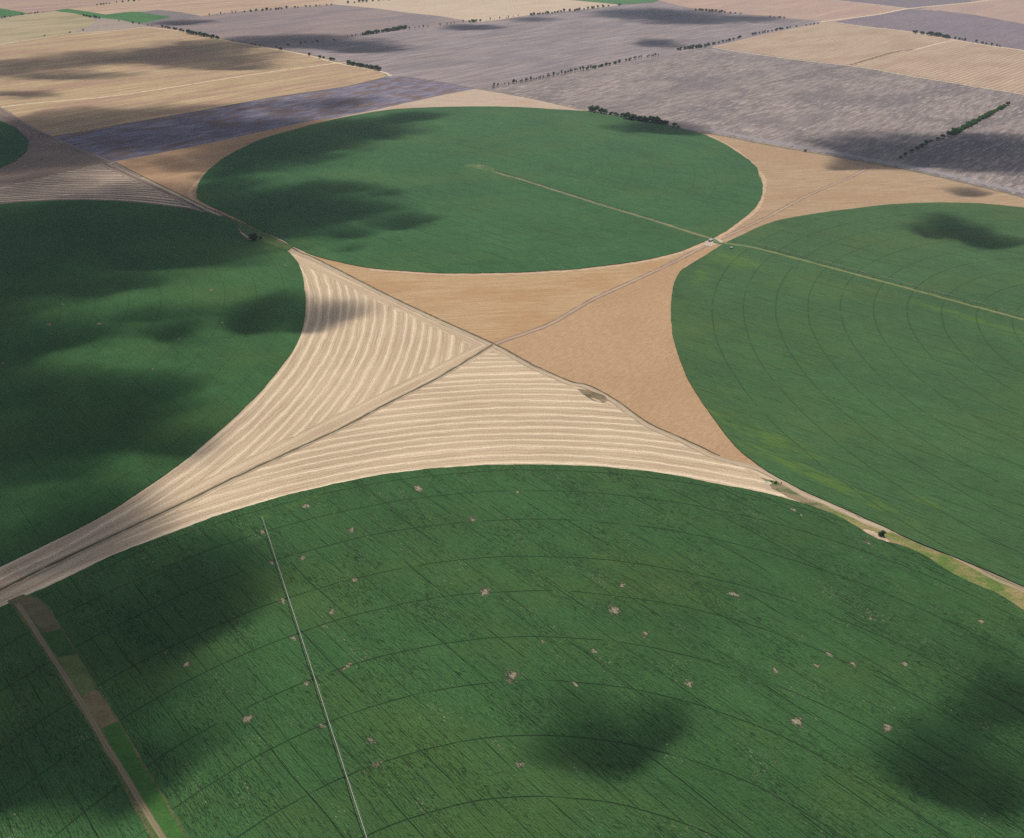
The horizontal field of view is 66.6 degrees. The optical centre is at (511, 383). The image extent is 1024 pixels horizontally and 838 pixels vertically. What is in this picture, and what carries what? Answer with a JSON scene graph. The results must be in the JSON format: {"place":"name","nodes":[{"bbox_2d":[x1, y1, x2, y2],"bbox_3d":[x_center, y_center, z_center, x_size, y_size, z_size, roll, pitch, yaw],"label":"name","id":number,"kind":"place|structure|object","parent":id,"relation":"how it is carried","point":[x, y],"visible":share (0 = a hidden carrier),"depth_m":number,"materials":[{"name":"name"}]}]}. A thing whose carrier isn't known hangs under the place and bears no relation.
{"place":"outdoors","nodes":[
{"label":"outdoors","id":0,"kind":"place"},
{"bbox_2d":[0,8,25,17],"bbox_3d":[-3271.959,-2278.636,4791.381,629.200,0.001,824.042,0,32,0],"label":"young green field","id":1,"kind":"structure","parent":0,"point":[6,12],"depth_m":4766.94,"materials":[{"name":"green plant"}]},
{"bbox_2d":[0,11,95,43],"bbox_3d":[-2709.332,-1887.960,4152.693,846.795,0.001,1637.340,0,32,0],"label":"meadow field","id":2,"kind":"structure","parent":0,"point":[26,27],"depth_m":4284.41,"materials":[{"name":"beige plant"}]},
{"bbox_2d":[0,109,110,186],"bbox_3d":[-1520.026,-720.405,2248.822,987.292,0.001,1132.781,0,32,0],"label":"plowed field","id":3,"kind":"structure","parent":0,"point":[44,155],"depth_m":2019.25,"materials":[{"name":"soil"}]},
{"bbox_2d":[0,121,28,167],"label":"green crop","id":4,"kind":"object","parent":3,"relation":"on","point":[14,141],"visible":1,"depth_m":2145.16,"materials":[{"name":"green plant"}]},
{"bbox_2d":[0,0,123,12],"bbox_3d":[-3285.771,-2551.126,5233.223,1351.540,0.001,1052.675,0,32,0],"label":"rosy field","id":5,"kind":"structure","parent":0,"point":[28,6],"depth_m":5189.41,"materials":[{"name":"brown soil"}]},
{"bbox_2d":[0,107,141,177],"bbox_3d":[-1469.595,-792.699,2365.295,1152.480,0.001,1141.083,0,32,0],"label":"dirt track","id":6,"kind":"structure","parent":0,"point":[120,166],"depth_m":2135.76,"materials":[{"name":"brown soil"}]},
{"bbox_2d":[15,603,166,837],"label":"service track","id":7,"kind":"structure","parent":0,"point":[146,811],"depth_m":621.68,"materials":[{"name":"soil"}]},
{"bbox_2d":[55,9,168,22],"bbox_3d":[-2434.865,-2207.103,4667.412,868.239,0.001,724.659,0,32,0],"label":"young green field","id":8,"kind":"structure","parent":0,"point":[138,17],"depth_m":4640.97,"materials":[{"name":"green plant"}]},
{"bbox_2d":[69,18,158,33],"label":"grey stubble field","id":9,"kind":"structure","parent":0,"point":[101,24],"depth_m":4233.64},
{"bbox_2d":[0,163,248,238],"bbox_3d":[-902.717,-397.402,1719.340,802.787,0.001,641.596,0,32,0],"label":"striped stubble field","id":10,"kind":"structure","parent":0,"point":[107,182],"depth_m":1804.92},
{"bbox_2d":[140,10,198,25],"bbox_3d":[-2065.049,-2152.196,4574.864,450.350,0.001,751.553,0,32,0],"label":"grey plowed field","id":11,"kind":"structure","parent":0,"point":[174,16],"depth_m":4595.64,"materials":[{"name":"grey soil"}]},
{"bbox_2d":[2,62,357,106],"bbox_3d":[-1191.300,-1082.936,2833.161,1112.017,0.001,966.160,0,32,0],"label":"field path","id":12,"kind":"structure","parent":0,"point":[166,87],"depth_m":2793.19,"materials":[{"name":"beige soil"}]},
{"bbox_2d":[0,27,385,135],"bbox_3d":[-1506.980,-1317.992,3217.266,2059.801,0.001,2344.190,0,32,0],"label":"golden field","id":13,"kind":"structure","parent":0,"point":[80,66],"depth_m":2992.06,"materials":[{"name":"beige plant"}]},
{"bbox_2d":[0,27,391,75],"bbox_3d":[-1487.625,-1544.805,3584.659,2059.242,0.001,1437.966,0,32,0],"label":"field path","id":14,"kind":"structure","parent":0,"point":[236,42],"depth_m":3581.95,"materials":[{"name":"beige soil"}]},
{"bbox_2d":[60,0,334,15],"bbox_3d":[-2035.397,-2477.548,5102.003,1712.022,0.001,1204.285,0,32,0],"label":"ribbed tan field","id":15,"kind":"structure","parent":0,"point":[202,7],"depth_m":5070.85,"materials":[{"name":"beige soil"}]},
{"bbox_2d":[56,77,384,135],"bbox_3d":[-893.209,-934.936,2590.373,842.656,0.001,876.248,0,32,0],"label":"field path","id":16,"kind":"structure","parent":0,"point":[216,107],"depth_m":2515.07,"materials":[{"name":"brown soil"}]},
{"bbox_2d":[113,119,330,227],"bbox_3d":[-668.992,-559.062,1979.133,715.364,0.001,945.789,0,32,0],"label":"tan field","id":17,"kind":"structure","parent":0,"point":[181,171],"depth_m":1998.78,"materials":[{"name":"brown soil"}]},
{"bbox_2d":[187,134,274,210],"bbox_3d":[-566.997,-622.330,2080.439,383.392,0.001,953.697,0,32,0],"label":"field path","id":18,"kind":"structure","parent":0,"point":[194,185],"depth_m":1787.61,"materials":[{"name":"brown soil"}]},
{"bbox_2d":[0,235,487,586],"bbox_3d":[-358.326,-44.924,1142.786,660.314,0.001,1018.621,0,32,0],"label":"straw field","id":19,"kind":"structure","parent":0,"point":[359,350],"depth_m":1066.49,"materials":[{"name":"beige plant"}]},
{"bbox_2d":[0,344,494,591],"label":"dirt track","id":20,"kind":"structure","parent":0,"point":[45,569],"depth_m":886.05,"materials":[{"name":"beige soil"}]},
{"bbox_2d":[0,344,492,590],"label":"weed strip","id":21,"kind":"object","parent":20,"relation":"on","point":[91,545],"visible":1,"depth_m":888.25,"materials":[{"name":"brown plant"}]},
{"bbox_2d":[54,77,476,161],"bbox_3d":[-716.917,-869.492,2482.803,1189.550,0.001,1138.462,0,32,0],"label":"bluish plowed field","id":22,"kind":"structure","parent":0,"point":[141,138],"depth_m":2403.69,"materials":[{"name":"grey soil"}]},
{"bbox_2d":[157,5,467,46],"bbox_3d":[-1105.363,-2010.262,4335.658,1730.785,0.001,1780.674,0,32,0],"label":"mauve field","id":23,"kind":"structure","parent":0,"point":[283,27],"depth_m":4299.73,"materials":[{"name":"soil"}]},
{"bbox_2d":[0,347,804,606],"bbox_3d":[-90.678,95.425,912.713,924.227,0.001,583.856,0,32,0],"label":"straw field","id":24,"kind":"structure","parent":0,"point":[491,406],"depth_m":943.48,"materials":[{"name":"beige plant"}]},
{"bbox_2d":[323,89,592,121],"bbox_3d":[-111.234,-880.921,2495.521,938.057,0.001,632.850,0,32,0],"label":"pale field","id":25,"kind":"structure","parent":0,"point":[476,97],"depth_m":2574.99,"materials":[{"name":"beige soil"}]},
{"bbox_2d":[333,0,615,21],"bbox_3d":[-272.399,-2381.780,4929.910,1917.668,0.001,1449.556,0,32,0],"label":"straw coloured field","id":26,"kind":"structure","parent":0,"point":[467,10],"depth_m":4947.71,"materials":[{"name":"beige plant"}]},
{"bbox_2d":[396,76,586,110],"bbox_3d":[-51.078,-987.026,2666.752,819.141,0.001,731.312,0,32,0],"label":"field path","id":27,"kind":"structure","parent":0,"point":[497,92],"depth_m":2704.90,"materials":[{"name":"beige soil"}]},
{"bbox_2d":[314,253,680,341],"bbox_3d":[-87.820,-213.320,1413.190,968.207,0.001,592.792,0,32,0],"label":"brown field","id":28,"kind":"structure","parent":0,"point":[491,308],"depth_m":1316.53,"materials":[{"name":"brown soil"}]},
{"bbox_2d":[0,0,1023,597],"bbox_3d":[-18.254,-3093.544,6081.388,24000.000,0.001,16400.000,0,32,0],"label":"ground","id":29,"kind":"structure","parent":0,"point":[670,260],"depth_m":3419.63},
{"bbox_2d":[0,200,305,566],"bbox_3d":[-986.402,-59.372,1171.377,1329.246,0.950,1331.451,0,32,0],"label":"green crop","id":30,"kind":"object","parent":29,"relation":"on","point":[143,346],"visible":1,"depth_m":1165.92,"materials":[{"name":"green plant"}]},
{"bbox_2d":[248,233,257,238],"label":"broadleaf tree","id":31,"kind":"object","parent":29,"relation":"on","point":[253,236],"visible":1,"depth_m":1521.52,"materials":[{"name":"green plant"}]},
{"bbox_2d":[224,216,292,249],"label":"verge grass","id":32,"kind":"structure","parent":29,"relation":"on","point":[246,229],"depth_m":1541.42,"materials":[{"name":"green plant"}]},
{"bbox_2d":[262,518,368,837],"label":"pivot","id":33,"kind":"object","parent":29,"relation":"on","point":[317,686],"visible":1,"depth_m":650.56,"materials":[{"name":"metal"}]},
{"bbox_2d":[196,106,762,273],"bbox_3d":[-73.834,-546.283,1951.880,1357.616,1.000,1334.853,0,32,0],"label":"green crop","id":34,"kind":"object","parent":29,"relation":"on","point":[403,189],"visible":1,"depth_m":1791.08,"materials":[{"name":"green plant"}]},
{"bbox_2d":[464,163,496,171],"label":"pivot pad","id":35,"kind":"object","parent":34,"relation":"on","point":[477,165],"visible":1,"depth_m":1935.99,"materials":[{"name":"green plant"}]},
{"bbox_2d":[0,464,1023,837],"bbox_3d":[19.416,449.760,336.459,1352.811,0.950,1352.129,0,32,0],"label":"green crop","id":36,"kind":"object","parent":29,"relation":"on","point":[528,650],"visible":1,"depth_m":664.02,"materials":[{"name":"green plant"}]},
{"bbox_2d":[8,594,188,837],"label":"strip grass","id":37,"kind":"structure","parent":36,"relation":"on","point":[139,812],"depth_m":617.13,"materials":[{"name":"green plant"}]},
{"bbox_2d":[11,595,60,631],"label":"dirt apron","id":38,"kind":"object","parent":37,"relation":"on","point":[39,612],"visible":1,"depth_m":724.07,"materials":[{"name":"soil"}]},
{"bbox_2d":[41,629,75,656],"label":"grass plot","id":39,"kind":"object","parent":37,"relation":"on","point":[58,642],"depth_m":693.54,"materials":[{"name":"green plant"}]},
{"bbox_2d":[58,654,94,696],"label":"grass plot","id":40,"kind":"object","parent":37,"relation":"on","point":[74,668],"depth_m":666.31,"materials":[{"name":"green plant"}]},
{"bbox_2d":[82,689,116,727],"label":"dirt plot","id":41,"kind":"object","parent":37,"relation":"on","point":[96,703],"visible":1,"depth_m":637.14,"materials":[{"name":"soil"}]},
{"bbox_2d":[103,721,185,837],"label":"grass plot","id":42,"kind":"object","parent":37,"relation":"on","point":[130,761],"depth_m":583.91,"materials":[{"name":"green plant"}]},
{"bbox_2d":[484,166,659,220],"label":"pivot","id":43,"kind":"object","parent":29,"relation":"on","point":[572,193],"visible":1,"depth_m":1741.33,"materials":[{"name":"metal"}]},
{"bbox_2d":[592,105,599,111],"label":"broadleaf tree","id":44,"kind":"object","parent":29,"relation":"on","point":[597,107],"visible":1,"depth_m":2441.17,"materials":[{"name":"green plant"}]},
{"bbox_2d":[577,0,657,4],"bbox_3d":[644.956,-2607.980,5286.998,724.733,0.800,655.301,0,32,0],"label":"green crop","id":45,"kind":"object","parent":29,"relation":"on","point":[621,2],"visible":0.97,"depth_m":5159.65,"materials":[{"name":"green plant"}]},
{"bbox_2d":[652,116,660,122],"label":"shrub","id":46,"kind":"object","parent":29,"relation":"on","point":[656,118],"visible":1,"depth_m":2305.50,"materials":[{"name":"green plant"}]},
{"bbox_2d":[762,478,833,512],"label":"verge grass","id":47,"kind":"structure","parent":29,"relation":"on","point":[784,490],"depth_m":862.50,"materials":[{"name":"plant"}]},
{"bbox_2d":[671,202,1023,585],"bbox_3d":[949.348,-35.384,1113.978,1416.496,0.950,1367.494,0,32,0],"label":"green crop","id":48,"kind":"object","parent":29,"relation":"on","point":[898,410],"visible":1,"depth_m":1111.46,"materials":[{"name":"green plant"}]},
{"bbox_2d":[878,530,885,535],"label":"bush","id":49,"kind":"object","parent":29,"relation":"on","point":[882,532],"visible":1,"depth_m":805.56,"materials":[{"name":"green plant"}]},
{"bbox_2d":[760,244,1023,314],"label":"pivot","id":50,"kind":"object","parent":29,"relation":"on","point":[895,280],"visible":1,"depth_m":1339.46,"materials":[{"name":"metal"}]},
{"bbox_2d":[814,502,1023,609],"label":"verge grass","id":51,"kind":"structure","parent":29,"relation":"on","point":[968,573],"depth_m":769.25,"materials":[{"name":"green plant"}]},
{"bbox_2d":[863,529,888,541],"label":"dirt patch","id":52,"kind":"object","parent":51,"relation":"on","point":[875,534],"visible":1,"depth_m":807.29,"materials":[{"name":"beige soil"}]},
{"bbox_2d":[141,177,889,532],"bbox_3d":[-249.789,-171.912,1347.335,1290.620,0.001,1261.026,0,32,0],"label":"dirt track","id":53,"kind":"structure","parent":0,"point":[747,465],"depth_m":1026.66,"materials":[{"name":"brown soil"}]},
{"bbox_2d":[115,162,530,362],"bbox_3d":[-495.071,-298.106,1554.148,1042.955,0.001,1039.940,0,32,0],"label":"weed strip","id":54,"kind":"object","parent":53,"relation":"on","point":[356,278],"visible":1,"depth_m":1328.35,"materials":[{"name":"plant"}]},
{"bbox_2d":[530,363,719,455],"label":"weed strip","id":55,"kind":"object","parent":53,"relation":"on","point":[628,408],"visible":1,"depth_m":1008.18,"materials":[{"name":"brown plant"}]},
{"bbox_2d":[281,0,819,88],"bbox_3d":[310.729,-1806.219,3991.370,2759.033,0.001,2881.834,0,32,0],"label":"mauve field","id":56,"kind":"structure","parent":0,"point":[477,55],"depth_m":3684.05,"materials":[{"name":"grey soil"}]},
{"bbox_2d":[369,134,766,275],"bbox_3d":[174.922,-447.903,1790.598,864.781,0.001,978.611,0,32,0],"label":"field path","id":57,"kind":"structure","parent":0,"point":[756,209],"depth_m":1414.74,"materials":[{"name":"brown soil"}]},
{"bbox_2d":[578,389,608,402],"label":"burrow ground","id":58,"kind":"structure","parent":0,"point":[595,395],"depth_m":1039.25,"materials":[{"name":"beige soil"}]},
{"bbox_2d":[494,172,710,238],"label":"service track","id":59,"kind":"structure","parent":0,"point":[670,225],"depth_m":1677.01,"materials":[{"name":"soil"}]},
{"bbox_2d":[499,244,759,466],"bbox_3d":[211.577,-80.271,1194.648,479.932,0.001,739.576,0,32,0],"label":"brown field","id":60,"kind":"structure","parent":0,"point":[618,344],"depth_m":1132.75,"materials":[{"name":"brown soil"}]},
{"bbox_2d":[493,167,869,345],"bbox_3d":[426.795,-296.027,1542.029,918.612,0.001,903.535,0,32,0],"label":"dirt track","id":61,"kind":"structure","parent":0,"point":[572,311],"depth_m":1387.27,"materials":[{"name":"brown soil"}]},
{"bbox_2d":[705,238,722,245],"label":"gravel pad","id":62,"kind":"object","parent":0,"point":[708,243],"visible":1,"depth_m":1503.73,"materials":[{"name":"beige gravel"}]},
{"bbox_2d":[478,47,1023,195],"bbox_3d":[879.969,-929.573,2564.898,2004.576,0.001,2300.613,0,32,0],"label":"mauve field","id":63,"kind":"structure","parent":0,"point":[875,114],"depth_m":2520.26,"materials":[{"name":"grey soil"}]},
{"bbox_2d":[659,0,904,21],"bbox_3d":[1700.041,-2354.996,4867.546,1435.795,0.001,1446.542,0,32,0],"label":"rosy field","id":64,"kind":"structure","parent":0,"point":[822,10],"depth_m":4804.68,"materials":[{"name":"brown soil"}]},
{"bbox_2d":[677,129,1023,252],"bbox_3d":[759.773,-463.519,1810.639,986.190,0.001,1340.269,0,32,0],"label":"tan field","id":65,"kind":"structure","parent":0,"point":[790,175],"depth_m":1792.79,"materials":[{"name":"brown soil"}]},
{"bbox_2d":[683,127,1023,193],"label":"pale margin","id":66,"kind":"object","parent":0,"point":[928,170],"visible":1,"depth_m":1981.56,"materials":[{"name":"beige soil"}]},
{"bbox_2d":[690,130,1023,197],"bbox_3d":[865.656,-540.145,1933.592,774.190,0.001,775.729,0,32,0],"label":"field path","id":67,"kind":"structure","parent":0,"point":[867,162],"depth_m":1951.07,"materials":[{"name":"brown soil"}]},
{"bbox_2d":[712,238,1023,320],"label":"service track","id":68,"kind":"structure","parent":0,"point":[901,286],"depth_m":1351.17,"materials":[{"name":"brown soil"}]},
{"bbox_2d":[713,23,1023,93],"bbox_3d":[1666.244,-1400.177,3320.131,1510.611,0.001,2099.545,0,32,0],"label":"combed wheat field","id":69,"kind":"structure","parent":0,"point":[986,66],"depth_m":3380.36,"materials":[{"name":"beige plant"}]},
{"bbox_2d":[713,47,1023,94],"bbox_3d":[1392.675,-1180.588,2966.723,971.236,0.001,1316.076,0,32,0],"label":"field path","id":70,"kind":"structure","parent":0,"point":[874,69],"depth_m":3019.62,"materials":[{"name":"beige soil"}]},
{"bbox_2d":[849,49,913,64],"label":"field path","id":71,"kind":"structure","parent":0,"point":[878,56],"depth_m":3291.33,"materials":[{"name":"brown soil"}]},
{"bbox_2d":[836,0,937,10],"bbox_3d":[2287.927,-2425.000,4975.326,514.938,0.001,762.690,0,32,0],"label":"field path","id":72,"kind":"structure","parent":0,"point":[884,5],"depth_m":4893.06,"materials":[{"name":"beige soil"}]},
{"bbox_2d":[820,0,988,21],"bbox_3d":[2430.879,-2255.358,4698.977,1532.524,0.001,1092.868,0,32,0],"label":"field path","id":73,"kind":"structure","parent":0,"point":[898,10],"depth_m":4626.47,"materials":[{"name":"beige soil"}]},
{"bbox_2d":[839,0,971,7],"bbox_3d":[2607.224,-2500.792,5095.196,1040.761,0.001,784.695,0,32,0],"label":"slate field","id":74,"kind":"structure","parent":0,"point":[909,3],"depth_m":5029.49,"materials":[{"name":"grey soil"}]},
{"bbox_2d":[832,22,1023,50],"bbox_3d":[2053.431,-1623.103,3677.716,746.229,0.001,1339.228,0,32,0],"label":"field path","id":75,"kind":"structure","parent":0,"point":[931,35],"depth_m":3766.73,"materials":[{"name":"beige soil"}]},
{"bbox_2d":[900,40,955,51],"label":"field path","id":76,"kind":"structure","parent":0,"point":[933,44],"depth_m":3558.10,"materials":[{"name":"beige soil"}]},
{"bbox_2d":[836,9,1023,49],"bbox_3d":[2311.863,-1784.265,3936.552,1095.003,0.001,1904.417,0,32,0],"label":"slate field","id":77,"kind":"structure","parent":0,"point":[989,31],"depth_m":4111.22,"materials":[{"name":"grey soil"}]},
{"bbox_2d":[890,530,1023,592],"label":"dirt track","id":78,"kind":"structure","parent":0,"point":[985,573],"depth_m":759.92,"materials":[{"name":"beige soil"}]},
{"bbox_2d":[922,0,1023,23],"bbox_3d":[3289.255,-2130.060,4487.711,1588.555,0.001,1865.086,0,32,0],"label":"rosy field","id":79,"kind":"structure","parent":0,"point":[1010,10],"depth_m":4699.66,"materials":[{"name":"soil"}]}
]}

